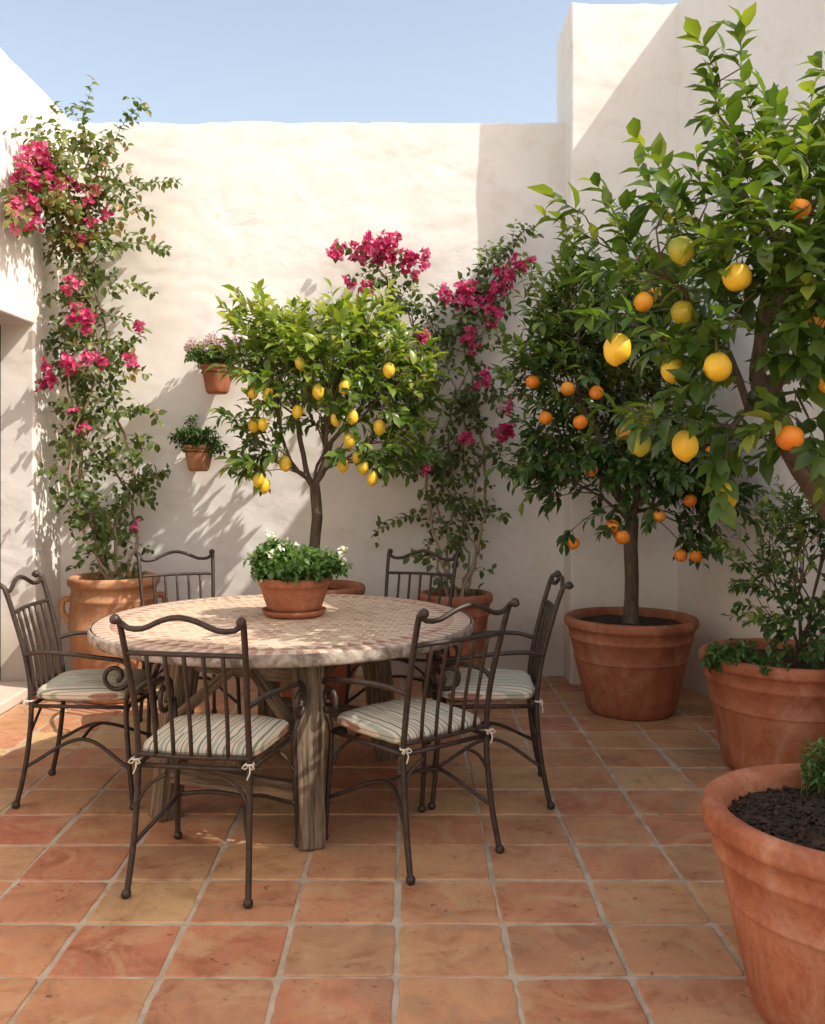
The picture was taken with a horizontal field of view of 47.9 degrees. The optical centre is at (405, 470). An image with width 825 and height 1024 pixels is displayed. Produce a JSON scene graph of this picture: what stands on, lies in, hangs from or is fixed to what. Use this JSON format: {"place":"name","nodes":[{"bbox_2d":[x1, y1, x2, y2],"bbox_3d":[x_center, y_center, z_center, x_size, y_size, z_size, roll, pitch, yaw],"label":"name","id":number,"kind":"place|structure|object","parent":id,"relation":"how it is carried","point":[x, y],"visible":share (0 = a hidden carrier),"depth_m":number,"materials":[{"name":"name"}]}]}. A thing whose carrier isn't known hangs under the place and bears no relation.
{"place":"outdoors","nodes":[
{"label":"outdoors","id":0,"kind":"place"},
{"bbox_2d":[0,0,680,124],"label":"sky","id":1,"kind":"structure","parent":0,"point":[193,62],"materials":[{"name":"blue"}]},
{"bbox_2d":[0,676,768,1023],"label":"terracotta tile floor","id":2,"kind":"structure","parent":0,"point":[70,870],"depth_m":3.21,"materials":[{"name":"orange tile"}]},
{"bbox_2d":[0,681,37,714],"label":"door threshold","id":3,"kind":"object","parent":2,"relation":"on","point":[13,694],"depth_m":5.78,"materials":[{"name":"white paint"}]},
{"bbox_2d":[0,570,160,809],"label":"wrought iron chair","id":4,"kind":"object","parent":2,"relation":"on","point":[110,683],"visible":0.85,"depth_m":4.04,"materials":[{"name":"metal"}]},
{"bbox_2d":[58,571,164,703],"bbox_3d":[-1.859,1.060,5.931,0.571,0.775,0.572,0,0,12],"label":"terracotta urn","id":5,"kind":"object","parent":2,"relation":"on","point":[91,599],"visible":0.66,"depth_m":5.70,"materials":[{"name":"ceramic"}]},
{"bbox_2d":[0,74,182,579],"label":"bougainvillea","id":6,"kind":"object","parent":5,"relation":"in","point":[44,176],"visible":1,"depth_m":6.14,"materials":[{"name":"green plant"}]},
{"bbox_2d":[134,549,240,738],"bbox_3d":[-1.245,0.964,5.235,0.557,0.980,0.626,0,0,-24],"label":"wrought iron chair","id":7,"kind":"object","parent":2,"relation":"on","point":[137,554],"visible":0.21,"depth_m":5.40,"materials":[{"name":"metal"}]},
{"bbox_2d":[109,614,305,908],"bbox_3d":[-0.700,0.964,3.320,0.557,0.980,0.626,0,0,9],"label":"wrought iron chair","id":8,"kind":"object","parent":2,"relation":"on","point":[247,737],"visible":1,"depth_m":3.17,"materials":[{"name":"metal"}]},
{"bbox_2d":[87,594,473,850],"bbox_3d":[-0.549,1.068,4.270,1.729,0.776,1.724,0,0,0],"label":"round mosaic table","id":9,"kind":"object","parent":2,"relation":"on","point":[370,635],"visible":0.73,"depth_m":3.79,"materials":[{"name":"stone"}]},
{"bbox_2d":[257,575,330,618],"bbox_3d":[-0.520,0.588,4.341,0.342,0.181,0.338,0,0,0],"label":"table planter","id":10,"kind":"object","parent":9,"relation":"on","point":[303,599],"visible":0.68,"depth_m":4.22,"materials":[{"name":"ceramic"}]},
{"bbox_2d":[243,530,353,588],"bbox_3d":[-0.505,0.415,4.335,0.488,0.280,0.438,0,0,-29],"label":"herb plant","id":11,"kind":"object","parent":10,"relation":"in","point":[275,560],"visible":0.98,"depth_m":4.25,"materials":[{"name":"green plant"}]},
{"bbox_2d":[280,579,364,703],"bbox_3d":[-0.561,1.083,5.819,0.619,0.730,0.619,0,0,22],"label":"terracotta pot","id":12,"kind":"object","parent":2,"relation":"on","point":[345,587],"visible":0.19,"depth_m":5.67,"materials":[{"name":"ceramic"}]},
{"bbox_2d":[205,277,462,555],"bbox_3d":[-0.438,-0.206,5.692,1.598,1.960,1.150,0,0,0],"label":"lemon tree","id":13,"kind":"object","parent":12,"relation":"in","point":[297,351],"visible":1,"depth_m":5.54,"materials":[{"name":"green plant"}]},
{"bbox_2d":[341,549,460,744],"bbox_3d":[0.003,0.964,5.276,0.557,0.980,0.626,0,0,22],"label":"wrought iron chair","id":14,"kind":"object","parent":2,"relation":"on","point":[399,573],"visible":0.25,"depth_m":5.43,"materials":[{"name":"metal"}]},
{"bbox_2d":[321,597,519,884],"bbox_3d":[0.057,0.964,3.552,0.557,0.980,0.626,0,0,-38],"label":"wrought iron chair","id":15,"kind":"object","parent":2,"relation":"on","point":[406,721],"visible":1,"depth_m":3.47,"materials":[{"name":"metal"}]},
{"bbox_2d":[420,588,492,701],"bbox_3d":[0.321,1.115,5.949,0.480,0.665,0.478,0,0,26],"label":"terracotta pot","id":16,"kind":"object","parent":2,"relation":"on","point":[479,617],"visible":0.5,"depth_m":5.79,"materials":[{"name":"ceramic"}]},
{"bbox_2d":[325,219,543,596],"bbox_3d":[0.204,-0.405,6.180,1.494,2.640,0.715,0,0,0],"label":"bougainvillea","id":17,"kind":"object","parent":16,"relation":"in","point":[379,251],"visible":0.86,"depth_m":6.31,"materials":[{"name":"green plant"}]},
{"bbox_2d":[428,570,573,809],"bbox_3d":[0.421,0.964,4.197,0.626,0.980,0.557,0,0,3],"label":"wrought iron chair","id":18,"kind":"object","parent":2,"relation":"on","point":[508,684],"visible":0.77,"depth_m":4.01,"materials":[{"name":"metal"}]},
{"bbox_2d":[564,606,698,720],"bbox_3d":[1.361,1.163,5.600,0.792,0.570,0.793,0,0,-27],"label":"terracotta pot","id":19,"kind":"object","parent":2,"relation":"on","point":[629,672],"visible":0.96,"depth_m":5.33,"materials":[{"name":"ceramic"}]},
{"bbox_2d":[485,207,769,624],"bbox_3d":[1.254,-0.293,5.485,1.576,2.451,1.204,0,0,0],"label":"orange tree","id":20,"kind":"object","parent":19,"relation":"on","point":[613,461],"visible":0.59,"depth_m":5.33,"materials":[{"name":"green plant"}]},
{"bbox_2d":[698,638,824,770],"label":"terracotta pot","id":21,"kind":"object","parent":2,"relation":"on","point":[776,715],"visible":0.66,"depth_m":4.25,"materials":[{"name":"ceramic"}]},
{"bbox_2d":[698,638,791,675],"bbox_3d":[1.565,0.885,4.299,0.386,0.174,0.360,0,0,0],"label":"trailing herb","id":22,"kind":"object","parent":21,"relation":"on","point":[717,655],"visible":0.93,"depth_m":4.33,"materials":[{"name":"green plant"}]},
{"bbox_2d":[709,474,824,668],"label":"leafy shrub","id":23,"kind":"object","parent":21,"relation":"on","point":[816,646],"visible":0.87,"depth_m":4.35,"materials":[{"name":"green plant"}]},
{"bbox_2d":[701,763,824,1023],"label":"terracotta pot","id":24,"kind":"object","parent":2,"relation":"on","point":[765,824],"visible":0.99,"depth_m":2.34,"materials":[{"name":"ceramic"}]},
{"bbox_2d":[797,734,824,795],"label":"herb","id":25,"kind":"object","parent":24,"relation":"in","point":[817,778],"visible":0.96,"depth_m":2.72,"materials":[{"name":"green plant"}]},
{"bbox_3d":[2.158,1.198,3.619,0.664,0.500,0.663,0,0,34],"label":"terracotta pot","id":26,"kind":"object","parent":2,"relation":"on","visible":0},
{"bbox_2d":[527,1,824,528],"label":"lemon tree","id":27,"kind":"object","parent":26,"relation":"in","point":[790,290],"visible":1,"depth_m":3.24,"materials":[{"name":"green plant"}]},
{"label":"ground","id":28,"kind":"structure","parent":0,"visible":0},
{"bbox_2d":[0,48,71,684],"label":"wall","id":29,"kind":"structure","parent":28,"relation":"on","point":[30,530],"depth_m":6.08,"materials":[{"name":"white paint"}]},
{"bbox_2d":[0,325,0,679],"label":"glass door","id":30,"kind":"structure","parent":29,"relation":"attached to","point":[0,501],"depth_m":6.07,"materials":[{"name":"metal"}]},
{"bbox_2d":[60,121,563,675],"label":"plaster back wall","id":31,"kind":"structure","parent":28,"relation":"on","point":[278,207],"depth_m":6.54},
{"bbox_2d":[183,444,213,470],"bbox_3d":[-1.430,-0.087,6.415,0.217,0.189,0.220,0,0,34],"label":"wall planter","id":32,"kind":"object","parent":31,"relation":"attached to","point":[199,460],"visible":0.77,"depth_m":6.34,"materials":[{"name":"ceramic"}]},
{"bbox_2d":[167,414,228,458],"bbox_3d":[-1.419,-0.228,6.375,0.419,0.315,0.272,0,0,0],"label":"wall plant","id":33,"kind":"object","parent":32,"relation":"in","point":[192,436],"depth_m":6.35,"materials":[{"name":"green plant"}]},
{"bbox_2d":[200,363,232,394],"bbox_3d":[-1.300,-0.630,6.407,0.234,0.205,0.235,0,0,-34],"label":"wall planter","id":34,"kind":"object","parent":31,"relation":"attached to","point":[214,384],"visible":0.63,"depth_m":6.33,"materials":[{"name":"ceramic"}]},
{"bbox_2d":[183,331,243,368],"bbox_3d":[-1.310,-0.816,6.348,0.379,0.269,0.355,0,0,-39],"label":"flowering wall plant","id":35,"kind":"object","parent":34,"relation":"in","point":[203,355],"visible":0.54,"depth_m":6.31,"materials":[{"name":"green plant"}]},
{"bbox_2d":[557,3,677,683],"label":"wall","id":36,"kind":"structure","parent":28,"relation":"on","point":[617,71],"depth_m":6.27,"materials":[{"name":"white paint"}]},
{"bbox_2d":[677,0,824,695],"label":"plaster side wall","id":37,"kind":"structure","parent":28,"relation":"on","point":[790,34],"depth_m":5.66,"materials":[{"name":"white paint"}]}
]}

